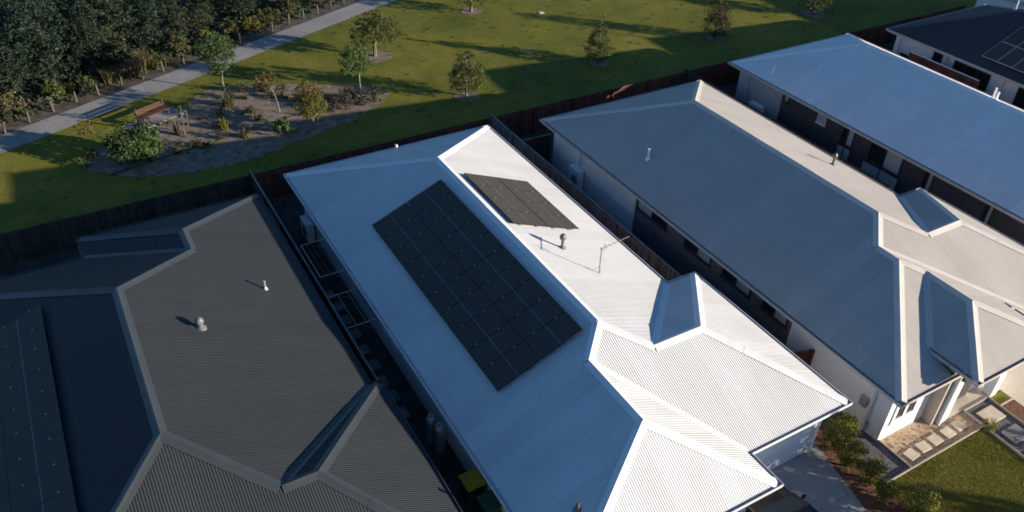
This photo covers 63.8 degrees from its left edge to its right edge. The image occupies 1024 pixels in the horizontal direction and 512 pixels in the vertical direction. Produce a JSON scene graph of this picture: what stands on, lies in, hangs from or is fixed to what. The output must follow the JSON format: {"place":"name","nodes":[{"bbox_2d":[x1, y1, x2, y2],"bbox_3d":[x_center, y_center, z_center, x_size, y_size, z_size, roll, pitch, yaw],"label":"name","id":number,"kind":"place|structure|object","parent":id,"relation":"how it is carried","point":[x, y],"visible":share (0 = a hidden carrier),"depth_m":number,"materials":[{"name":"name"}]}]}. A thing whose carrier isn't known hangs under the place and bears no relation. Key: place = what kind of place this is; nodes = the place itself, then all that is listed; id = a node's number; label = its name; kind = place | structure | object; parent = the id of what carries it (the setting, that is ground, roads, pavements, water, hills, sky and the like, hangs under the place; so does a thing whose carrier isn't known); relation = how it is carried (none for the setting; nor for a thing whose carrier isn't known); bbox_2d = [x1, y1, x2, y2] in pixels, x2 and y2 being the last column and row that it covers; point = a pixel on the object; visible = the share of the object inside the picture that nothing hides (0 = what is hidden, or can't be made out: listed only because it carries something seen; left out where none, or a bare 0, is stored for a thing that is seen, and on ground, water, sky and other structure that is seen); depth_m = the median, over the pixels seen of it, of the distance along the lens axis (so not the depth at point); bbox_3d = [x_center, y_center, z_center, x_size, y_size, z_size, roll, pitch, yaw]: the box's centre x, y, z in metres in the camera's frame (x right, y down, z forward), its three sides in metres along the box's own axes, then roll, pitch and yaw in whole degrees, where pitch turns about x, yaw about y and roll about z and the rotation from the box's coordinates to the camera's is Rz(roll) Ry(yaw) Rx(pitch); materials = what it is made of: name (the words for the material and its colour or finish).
{"place":"outdoors","nodes":[
{"label":"outdoors","id":0,"kind":"place"},
{"bbox_2d":[0,0,362,135],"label":"forest floor","id":1,"kind":"structure","parent":0,"point":[65,106],"depth_m":52.71,"materials":[{"name":"brown plant"}]},
{"bbox_2d":[0,89,30,113],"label":"shrub","id":2,"kind":"object","parent":1,"relation":"on","point":[8,106],"visible":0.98,"depth_m":46.39,"materials":[{"name":"green plant"}]},
{"bbox_2d":[0,33,42,99],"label":"tree","id":3,"kind":"object","parent":1,"relation":"on","point":[9,69],"visible":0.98,"depth_m":46.81,"materials":[{"name":"green plant"}]},
{"bbox_2d":[0,0,64,75],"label":"tree","id":4,"kind":"object","parent":1,"relation":"on","point":[7,22],"visible":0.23,"depth_m":48.72,"materials":[{"name":"green plant"}]},
{"bbox_2d":[0,0,81,83],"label":"tree","id":5,"kind":"object","parent":1,"relation":"on","point":[43,44],"visible":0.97,"depth_m":46.85,"materials":[{"name":"green plant"}]},
{"bbox_2d":[40,80,64,99],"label":"shrub","id":6,"kind":"object","parent":1,"relation":"on","point":[55,89],"visible":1,"depth_m":47.92,"materials":[{"name":"green plant"}]},
{"bbox_2d":[28,0,93,57],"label":"tree","id":7,"kind":"object","parent":1,"relation":"on","point":[67,7],"visible":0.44,"depth_m":50.90,"materials":[{"name":"green plant"}]},
{"bbox_2d":[62,0,111,71],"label":"tree","id":8,"kind":"object","parent":1,"relation":"on","point":[86,33],"visible":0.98,"depth_m":49.69,"materials":[{"name":"green plant"}]},
{"bbox_2d":[67,0,139,50],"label":"tree","id":9,"kind":"object","parent":1,"relation":"on","point":[109,12],"visible":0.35,"depth_m":52.54,"materials":[{"name":"green plant"}]},
{"bbox_2d":[72,0,136,63],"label":"tree","id":10,"kind":"object","parent":1,"relation":"on","point":[111,23],"visible":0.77,"depth_m":50.70,"materials":[{"name":"green plant"}]},
{"bbox_2d":[98,64,125,84],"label":"shrub","id":11,"kind":"object","parent":1,"relation":"on","point":[111,71],"depth_m":50.19,"materials":[{"name":"green plant"}]},
{"bbox_2d":[114,55,146,78],"bbox_3d":[-23.470,-11.715,50.848,2.158,1.183,1.998,-18,41,-24],"label":"grass tussock","id":12,"kind":"object","parent":1,"relation":"on","point":[136,66],"depth_m":50.78,"materials":[{"name":"plant"}]},
{"bbox_2d":[128,47,153,69],"bbox_3d":[-23.306,-12.483,51.814,1.903,1.275,1.976,-3,37,-6],"label":"grass tussock","id":13,"kind":"object","parent":1,"relation":"on","point":[144,55],"depth_m":51.72,"materials":[{"name":"plant"}]},
{"bbox_2d":[119,0,166,52],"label":"tree","id":14,"kind":"object","parent":1,"relation":"on","point":[152,15],"visible":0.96,"depth_m":52.38,"materials":[{"name":"green plant"}]},
{"bbox_2d":[156,0,181,20],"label":"tree","id":15,"kind":"object","parent":1,"relation":"on","point":[168,2],"visible":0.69,"depth_m":56.50,"materials":[{"name":"green plant"}]},
{"bbox_2d":[0,0,339,125],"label":"undergrowth","id":16,"kind":"object","parent":1,"relation":"on","point":[38,98],"visible":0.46,"depth_m":53.42,"materials":[{"name":"green plant"}]},
{"bbox_2d":[160,5,193,40],"bbox_3d":[-22.157,-15.151,54.316,2.402,2.715,2.152,20,40,23],"label":"tree","id":17,"kind":"object","parent":1,"relation":"on","point":[177,19],"visible":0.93,"depth_m":54.08,"materials":[{"name":"green plant"}]},
{"bbox_2d":[167,32,190,56],"bbox_3d":[-21.615,-13.618,53.243,1.236,1.694,1.744,7,37,7],"label":"shrub","id":18,"kind":"object","parent":1,"relation":"on","point":[181,45],"visible":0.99,"depth_m":53.14,"materials":[{"name":"green plant"}]},
{"bbox_2d":[187,3,214,30],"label":"tree","id":19,"kind":"object","parent":1,"relation":"on","point":[198,13],"visible":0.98,"depth_m":55.64,"materials":[{"name":"green plant"}]},
{"bbox_2d":[219,20,239,36],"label":"shrub","id":20,"kind":"object","parent":1,"relation":"on","point":[227,30],"visible":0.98,"depth_m":56.05,"materials":[{"name":"green plant"}]},
{"bbox_2d":[232,0,255,18],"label":"tree","id":21,"kind":"object","parent":1,"relation":"on","point":[242,5],"visible":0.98,"depth_m":58.16,"materials":[{"name":"green plant"}]},
{"bbox_2d":[241,15,261,31],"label":"shrub","id":22,"kind":"object","parent":1,"relation":"on","point":[248,20],"visible":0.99,"depth_m":57.05,"materials":[{"name":"green plant"}]},
{"bbox_2d":[257,5,280,23],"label":"shrub","id":23,"kind":"object","parent":1,"relation":"on","point":[268,11],"visible":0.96,"depth_m":58.33,"materials":[{"name":"green plant"}]},
{"bbox_2d":[0,43,894,511],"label":"side yard ground","id":24,"kind":"structure","parent":0,"point":[288,209],"depth_m":33.54,"materials":[{"name":"grey concrete"}]},
{"bbox_2d":[300,214,314,243],"bbox_3d":[-9.283,-1.191,37.354,0.360,1.070,0.900,-18,41,-24],"label":"air conditioner","id":25,"kind":"object","parent":24,"relation":"on","point":[307,227],"visible":0.98,"depth_m":37.07,"materials":[{"name":"metal"}]},
{"bbox_2d":[248,171,377,381],"bbox_3d":[-7.670,1.756,32.792,0.127,1.845,19.090,-18,41,-24],"label":"fence","id":26,"kind":"object","parent":24,"relation":"on","point":[340,324],"visible":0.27,"depth_m":32.53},
{"bbox_2d":[426,413,436,444],"bbox_3d":[-2.735,5.858,27.953,0.370,1.270,0.364,-18,41,-24],"label":"gas cylinder","id":27,"kind":"object","parent":24,"relation":"on","point":[431,421],"visible":0.93,"depth_m":27.71,"materials":[{"name":"metal"}]},
{"bbox_2d":[434,422,445,453],"bbox_3d":[-2.426,6.102,27.637,0.370,1.270,0.364,-18,41,-24],"label":"gas cylinder","id":28,"kind":"object","parent":24,"relation":"on","point":[439,438],"visible":1,"depth_m":27.45,"materials":[{"name":"metal"}]},
{"bbox_2d":[458,468,485,506],"bbox_3d":[-1.284,7.390,26.105,0.630,1.081,0.783,-18,41,-24],"label":"wheelie bin","id":29,"kind":"object","parent":24,"relation":"on","point":[472,483],"visible":0.99,"depth_m":25.80,"materials":[{"name":"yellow plastic"}]},
{"bbox_2d":[476,489,501,511],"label":"wheelie bin","id":30,"kind":"object","parent":24,"relation":"on","point":[488,501],"visible":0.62,"depth_m":25.12,"materials":[{"name":"green plastic"}]},
{"bbox_2d":[524,134,551,162],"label":"fence","id":31,"kind":"object","parent":24,"relation":"on","point":[540,145],"visible":0.59,"depth_m":42.79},
{"bbox_2d":[283,125,852,511],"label":"house","id":32,"kind":"structure","parent":24,"relation":"on","point":[550,345],"depth_m":27.17,"materials":[{"name":"white metal"}]},
{"bbox_2d":[328,287,377,328],"bbox_3d":[-6.291,2.246,32.493,1.284,0.604,2.200,-18,41,-24],"label":"clothesline","id":33,"kind":"object","parent":32,"relation":"attached to","point":[371,310],"visible":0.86,"depth_m":32.37,"materials":[{"name":"white plastic"}]},
{"bbox_2d":[754,424,814,469],"bbox_3d":[8.820,6.305,27.110,2.900,2.085,0.050,-18,41,-24],"label":"garage door","id":34,"kind":"structure","parent":32,"relation":"in","point":[789,448],"depth_m":27.40,"materials":[{"name":"white metal"}]},
{"bbox_2d":[568,163,583,190],"bbox_3d":[3.188,-3.890,41.381,0.360,1.270,0.900,-18,41,-24],"label":"air conditioner","id":35,"kind":"object","parent":24,"relation":"on","point":[575,174],"visible":0.93,"depth_m":41.09,"materials":[{"name":"metal"}]},
{"bbox_2d":[489,114,680,281],"bbox_3d":[4.009,-1.363,37.521,0.127,1.845,20.890,-18,41,-24],"label":"fence","id":36,"kind":"object","parent":24,"relation":"on","point":[642,251],"visible":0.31,"depth_m":37.88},
{"bbox_2d":[683,69,888,187],"bbox_3d":[14.229,-6.612,45.083,0.117,1.820,15.090,-18,41,-24],"label":"fence","id":37,"kind":"object","parent":24,"relation":"on","point":[689,76],"visible":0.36,"depth_m":44.76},
{"bbox_2d":[793,349,814,365],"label":"fence","id":38,"kind":"object","parent":24,"relation":"on","point":[806,356],"visible":0.2,"depth_m":30.25,"materials":[{"name":"brown wood"}]},
{"bbox_2d":[908,51,979,88],"bbox_3d":[26.076,-10.563,50.458,0.127,2.395,4.890,-18,41,-24],"label":"fence","id":39,"kind":"object","parent":24,"relation":"on","point":[944,70],"visible":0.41,"depth_m":49.75,"materials":[{"name":"brown wood"}]},
{"bbox_2d":[886,0,1023,108],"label":"house","id":40,"kind":"structure","parent":24,"relation":"on","point":[984,44],"depth_m":50.88,"materials":[{"name":"black metal"}]},
{"bbox_2d":[952,60,991,91],"bbox_3d":[28.055,-10.962,50.492,0.070,1.300,2.500,-18,41,-24],"label":"window","id":41,"kind":"structure","parent":40,"relation":"in","point":[984,78],"depth_m":50.12,"materials":[{"name":"glass"}]},
{"bbox_2d":[1012,87,1023,108],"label":"window","id":42,"kind":"structure","parent":40,"relation":"in","point":[1018,101],"depth_m":48.17,"materials":[{"name":"glass"}]},
{"bbox_2d":[0,0,1023,501],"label":"ground","id":43,"kind":"structure","parent":0,"point":[28,190],"depth_m":53.59,"materials":[{"name":"green plant"}]},
{"bbox_2d":[0,175,251,267],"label":"fence","id":44,"kind":"object","parent":43,"relation":"on","point":[105,223],"visible":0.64,"depth_m":36.57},
{"bbox_2d":[122,106,185,129],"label":"bench slab","id":45,"kind":"structure","parent":43,"relation":"on","point":[162,116],"depth_m":46.72,"materials":[{"name":"concrete"}]},
{"bbox_2d":[133,99,171,124],"bbox_3d":[-20.247,-8.086,46.325,0.608,0.900,2.100,24,42,27],"label":"park bench","id":46,"kind":"object","parent":45,"relation":"on","point":[152,112],"visible":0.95,"depth_m":46.27,"materials":[{"name":"wood"}]},
{"bbox_2d":[0,0,394,153],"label":"footpath","id":47,"kind":"structure","parent":43,"relation":"on","point":[40,129],"depth_m":50.37,"materials":[{"name":"concrete"}]},
{"bbox_2d":[0,193,462,511],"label":"house","id":48,"kind":"structure","parent":43,"relation":"on","point":[202,359],"depth_m":24.41,"materials":[{"name":"metal"}]},
{"bbox_2d":[81,84,389,177],"bbox_3d":[-15.254,-7.770,46.856,17.631,0.001,9.717,-18,41,-24],"label":"planted bed","id":49,"kind":"object","parent":43,"relation":"on","point":[261,141],"visible":0.83,"depth_m":45.81,"materials":[{"name":"brown soil"}]},
{"bbox_2d":[72,119,109,157],"bbox_3d":[-21.607,-5.927,42.241,0.906,2.324,1.254,25,42,28],"label":"tree","id":50,"kind":"object","parent":49,"relation":"on","point":[85,132],"visible":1,"depth_m":41.68,"materials":[{"name":"green plant"}]},
{"bbox_2d":[97,119,164,166],"bbox_3d":[-19.520,-5.712,42.321,2.953,2.260,2.675,1,37,-1],"label":"shrub","id":51,"kind":"object","parent":49,"relation":"on","point":[133,134],"visible":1,"depth_m":41.98,"materials":[{"name":"green plant"}]},
{"bbox_2d":[192,29,237,90],"bbox_3d":[-17.370,-11.451,48.670,2.582,3.780,2.495,-18,41,-24],"label":"tree","id":52,"kind":"object","parent":49,"relation":"on","point":[214,52],"visible":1,"depth_m":48.08,"materials":[{"name":"green plant"}]},
{"bbox_2d":[251,72,279,112],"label":"tree","id":53,"kind":"object","parent":49,"relation":"on","point":[264,85],"visible":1,"depth_m":46.21,"materials":[{"name":"green plant"}]},
{"bbox_2d":[270,116,295,133],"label":"shrub","id":54,"kind":"object","parent":49,"relation":"on","point":[281,122],"visible":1,"depth_m":45.27,"materials":[{"name":"green plant"}]},
{"bbox_2d":[287,79,328,129],"bbox_3d":[-11.128,-8.220,45.293,2.074,2.925,2.210,16,39,18],"label":"tree","id":55,"kind":"object","parent":49,"relation":"on","point":[302,98],"visible":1,"depth_m":44.84,"materials":[{"name":"green plant"}]},
{"bbox_2d":[335,92,353,109],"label":"shrub","id":56,"kind":"object","parent":49,"relation":"on","point":[347,100],"visible":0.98,"depth_m":47.88,"materials":[{"name":"green plant"}]},
{"bbox_2d":[338,39,372,88],"bbox_3d":[-9.404,-11.493,49.587,2.148,3.169,2.187,1,37,-2],"label":"tree","id":57,"kind":"object","parent":49,"relation":"on","point":[360,55],"visible":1,"depth_m":49.10,"materials":[{"name":"green plant"}]},
{"bbox_2d":[253,118,489,199],"bbox_3d":[-6.798,-4.997,42.142,12.790,1.620,0.117,-18,41,-24],"label":"fence","id":58,"kind":"object","parent":43,"relation":"on","point":[273,190],"visible":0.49,"depth_m":40.73,"materials":[{"name":"weathered brown timber"}]},
{"bbox_2d":[365,50,391,62],"bbox_3d":[-8.947,-13.244,54.528,2.046,0.001,1.969,-18,41,-24],"label":"mulch ring","id":59,"kind":"object","parent":43,"relation":"on","point":[386,55],"visible":0.69,"depth_m":54.51,"materials":[{"name":"brown soil"}]},
{"bbox_2d":[347,8,402,56],"bbox_3d":[-9.007,-14.519,53.813,3.790,3.038,2.789,-18,41,-24],"label":"tree","id":60,"kind":"object","parent":59,"relation":"on","point":[371,30],"visible":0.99,"depth_m":53.39,"materials":[{"name":"green plant"}]},
{"bbox_2d":[69,4,836,187],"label":"fallen leaves","id":61,"kind":"object","parent":43,"relation":"on","point":[422,98],"visible":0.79,"depth_m":50.83,"materials":[{"name":"plant"}]},
{"bbox_2d":[454,91,479,101],"bbox_3d":[-2.740,-9.743,50.072,1.586,0.001,1.594,-18,41,-24],"label":"mulch ring","id":62,"kind":"object","parent":43,"relation":"on","point":[460,97],"visible":0.83,"depth_m":49.97,"materials":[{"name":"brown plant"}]},
{"bbox_2d":[446,49,489,95],"bbox_3d":[-2.708,-10.931,49.219,2.519,3.054,2.525,19,40,21],"label":"tree","id":63,"kind":"object","parent":62,"relation":"on","point":[472,72],"visible":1,"depth_m":48.92,"materials":[{"name":"green plant"}]},
{"bbox_2d":[14,0,941,237],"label":"lawn weeds","id":64,"kind":"object","parent":43,"relation":"on","point":[426,83],"visible":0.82,"depth_m":54.01,"materials":[{"name":"green plant"}]},
{"bbox_2d":[496,72,684,136],"bbox_3d":[4.683,-8.657,47.592,13.240,1.620,0.117,-18,41,-24],"label":"fence","id":65,"kind":"object","parent":43,"relation":"on","point":[522,122],"visible":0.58,"depth_m":46.84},
{"bbox_2d":[589,60,607,66],"bbox_3d":[5.743,-12.777,54.544,1.217,0.001,1.256,15,39,17],"label":"mulch ring","id":66,"kind":"object","parent":43,"relation":"on","point":[602,63],"visible":0.79,"depth_m":54.48,"materials":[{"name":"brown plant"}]},
{"bbox_2d":[583,13,612,62],"bbox_3d":[5.737,-14.069,53.559,2.161,3.376,2.124,-18,41,-24],"label":"tree","id":67,"kind":"object","parent":66,"relation":"on","point":[599,45],"visible":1,"depth_m":53.62,"materials":[{"name":"green plant"}]},
{"bbox_2d":[701,0,734,38],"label":"tree","id":68,"kind":"object","parent":43,"relation":"on","point":[721,21],"visible":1,"depth_m":57.70,"materials":[{"name":"green plant"}]},
{"bbox_2d":[689,35,837,86],"bbox_3d":[16.339,-12.400,53.162,13.340,1.620,0.117,-18,41,-24],"label":"fence","id":69,"kind":"object","parent":43,"relation":"on","point":[721,74],"visible":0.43,"depth_m":51.59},
{"bbox_2d":[539,80,1023,440],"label":"house","id":70,"kind":"structure","parent":43,"relation":"on","point":[894,310],"depth_m":32.34,"materials":[{"name":"metal"}]},
{"bbox_2d":[636,200,667,232],"bbox_3d":[6.268,-1.886,36.793,0.100,0.690,2.180,-18,41,-24],"label":"window","id":71,"kind":"structure","parent":70,"relation":"in","point":[640,207],"depth_m":36.85,"materials":[{"name":"glass"}]},
{"bbox_2d":[682,238,711,267],"bbox_3d":[7.809,-0.253,34.655,0.100,0.690,1.780,-18,41,-24],"label":"window","id":72,"kind":"structure","parent":70,"relation":"in","point":[689,246],"depth_m":34.71,"materials":[{"name":"glass"}]},
{"bbox_2d":[719,267,750,299],"bbox_3d":[8.989,0.998,33.017,0.100,0.690,1.730,-18,41,-24],"label":"window","id":73,"kind":"structure","parent":70,"relation":"in","point":[725,275],"depth_m":33.07,"materials":[{"name":"glass"}]},
{"bbox_2d":[759,299,787,329],"bbox_3d":[10.058,2.131,31.535,0.100,0.690,1.430,-18,41,-24],"label":"window","id":74,"kind":"structure","parent":70,"relation":"in","point":[765,307],"depth_m":31.61,"materials":[{"name":"glass"}]},
{"bbox_2d":[888,399,919,426],"bbox_3d":[13.639,5.137,28.371,1.330,1.410,0.100,-18,41,-24],"label":"window","id":75,"kind":"structure","parent":70,"relation":"in","point":[899,414],"depth_m":28.58,"materials":[{"name":"white metal"}]},
{"bbox_2d":[800,10,823,17],"bbox_3d":[23.010,-18.586,63.153,1.798,0.001,1.840,-18,41,-24],"label":"mulch ring","id":76,"kind":"object","parent":43,"relation":"on","point":[807,13],"visible":0.93,"depth_m":63.07,"materials":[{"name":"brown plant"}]},
{"bbox_2d":[798,0,832,13],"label":"tree","id":77,"kind":"object","parent":76,"relation":"on","point":[821,4],"visible":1,"depth_m":62.32,"materials":[{"name":"green plant"}]},
{"bbox_2d":[821,411,908,480],"bbox_3d":[11.838,6.213,29.171,1.250,0.001,4.480,-18,41,-24],"label":"pebble bed","id":78,"kind":"object","parent":43,"relation":"on","point":[896,465],"visible":0.2,"depth_m":28.40,"materials":[{"name":"grey gravel"}]},
{"bbox_2d":[728,33,1023,244],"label":"house","id":79,"kind":"structure","parent":43,"relation":"on","point":[898,124],"depth_m":42.13,"materials":[{"name":"metal"}]},
{"bbox_2d":[834,142,850,160],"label":"window","id":80,"kind":"structure","parent":79,"relation":"in","point":[843,152],"depth_m":43.96,"materials":[{"name":"glass"}]},
{"bbox_2d":[838,126,855,149],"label":"window","id":81,"kind":"structure","parent":79,"relation":"in","point":[847,136],"depth_m":43.45,"materials":[{"name":"glass"}]},
{"bbox_2d":[860,159,898,191],"bbox_3d":[18.868,-4.152,42.402,0.070,0.800,2.300,-18,41,-24],"label":"window","id":82,"kind":"structure","parent":79,"relation":"in","point":[866,166],"depth_m":42.28,"materials":[{"name":"glass"}]},
{"bbox_2d":[865,142,903,177],"bbox_3d":[18.908,-4.961,41.740,0.100,1.210,2.080,-18,41,-24],"label":"window","id":83,"kind":"structure","parent":79,"relation":"in","point":[878,156],"depth_m":41.78,"materials":[{"name":"glass"}]},
{"bbox_2d":[919,171,934,191],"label":"window","id":84,"kind":"structure","parent":79,"relation":"in","point":[926,182],"depth_m":40.00,"materials":[{"name":"glass"}]},
{"bbox_2d":[979,204,994,224],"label":"window","id":85,"kind":"structure","parent":79,"relation":"in","point":[988,210],"depth_m":37.75,"materials":[{"name":"glass"}]},
{"bbox_2d":[846,5,965,45],"bbox_3d":[27.907,-16.087,58.653,12.890,1.620,0.117,-18,41,-24],"label":"fence","id":86,"kind":"object","parent":43,"relation":"on","point":[880,35],"visible":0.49,"depth_m":57.92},
{"bbox_2d":[887,426,983,481],"bbox_3d":[14.636,6.831,28.397,5.140,0.090,0.040,-18,41,-25],"label":"edging","id":87,"kind":"object","parent":43,"relation":"on","point":[937,453],"visible":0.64,"depth_m":28.38,"materials":[{"name":"grey concrete"}]},
{"bbox_2d":[963,410,1023,458],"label":"edging","id":88,"kind":"object","parent":43,"relation":"on","point":[996,436],"visible":1,"depth_m":29.08,"materials":[{"name":"grey concrete"}]},
{"bbox_2d":[975,0,1023,9],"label":"house","id":89,"kind":"structure","parent":43,"relation":"on","point":[1009,3],"depth_m":60.45,"materials":[{"name":"metal"}]},
{"bbox_2d":[1002,400,1023,421],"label":"bark bed","id":90,"kind":"object","parent":43,"relation":"on","point":[1015,408],"visible":1,"depth_m":30.27,"materials":[{"name":"brown wood"}]},
{"bbox_2d":[770,442,866,511],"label":"driveway","id":91,"kind":"structure","parent":0,"point":[814,476],"depth_m":27.32,"materials":[{"name":"concrete"}]},
{"bbox_2d":[745,487,818,511],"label":"parked car","id":92,"kind":"object","parent":91,"relation":"on","point":[782,499],"visible":0.48,"depth_m":25.36,"materials":[{"name":"black paint"}]},
{"bbox_2d":[814,425,910,511],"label":"garden soil","id":93,"kind":"structure","parent":0,"point":[860,490],"depth_m":27.20,"materials":[{"name":"brown soil"}]},
{"bbox_2d":[818,412,862,456],"bbox_3d":[11.168,6.047,27.929,1.422,1.854,1.484,-2,37,-6],"label":"shrub","id":94,"kind":"object","parent":93,"relation":"on","point":[844,426],"visible":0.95,"depth_m":27.80,"materials":[{"name":"green plant"}]},
{"bbox_2d":[835,433,869,472],"bbox_3d":[11.370,6.627,27.584,1.119,1.559,1.274,-18,41,-24],"label":"shrub","id":95,"kind":"object","parent":93,"relation":"on","point":[848,458],"visible":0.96,"depth_m":27.41,"materials":[{"name":"green plant"}]},
{"bbox_2d":[855,452,891,488],"bbox_3d":[11.810,7.079,27.173,1.211,1.120,0.977,-18,41,-24],"label":"shrub","id":96,"kind":"object","parent":93,"relation":"on","point":[874,468],"visible":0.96,"depth_m":27.06,"materials":[{"name":"green plant"}]},
{"bbox_2d":[873,473,902,502],"bbox_3d":[12.095,7.657,26.566,1.002,0.884,1.057,21,41,24],"label":"shrub","id":97,"kind":"object","parent":93,"relation":"on","point":[885,489],"visible":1,"depth_m":26.51,"materials":[{"name":"green plant"}]},
{"bbox_2d":[899,478,944,511],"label":"shrub","id":98,"kind":"object","parent":93,"relation":"on","point":[919,502],"visible":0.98,"depth_m":25.90,"materials":[{"name":"green plant"}]},
{"bbox_2d":[880,412,980,466],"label":"sandy patio","id":99,"kind":"structure","parent":0,"point":[909,430],"depth_m":29.10,"materials":[{"name":"beige sand"}]},
{"bbox_2d":[883,414,975,464],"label":"loose stones","id":100,"kind":"object","parent":99,"relation":"on","point":[973,427],"visible":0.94,"depth_m":28.95,"materials":[{"name":"beige stone"}]},
{"bbox_2d":[890,430,1023,511],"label":"front lawn","id":101,"kind":"structure","parent":0,"point":[1005,481],"depth_m":27.63,"materials":[{"name":"green plant"}]},
{"bbox_2d":[947,384,1000,418],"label":"porch floor","id":102,"kind":"structure","parent":0,"point":[972,396],"depth_m":30.51,"materials":[{"name":"beige concrete"}]},
{"bbox_2d":[966,399,1023,455],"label":"pebble path","id":103,"kind":"structure","parent":0,"point":[1004,423],"depth_m":29.74,"materials":[{"name":"grey gravel"}]},
{"bbox_2d":[976,405,1005,424],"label":"slab","id":104,"kind":"structure","parent":103,"relation":"on","point":[990,412],"depth_m":29.95,"materials":[{"name":"concrete"}]},
{"bbox_2d":[1000,424,1023,443],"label":"slab","id":105,"kind":"structure","parent":103,"relation":"on","point":[1014,433],"depth_m":29.23,"materials":[{"name":"grey concrete"}]},
{"bbox_2d":[999,363,1023,405],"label":"cream driveway","id":106,"kind":"structure","parent":0,"point":[1012,385],"depth_m":31.29,"materials":[{"name":"concrete"}]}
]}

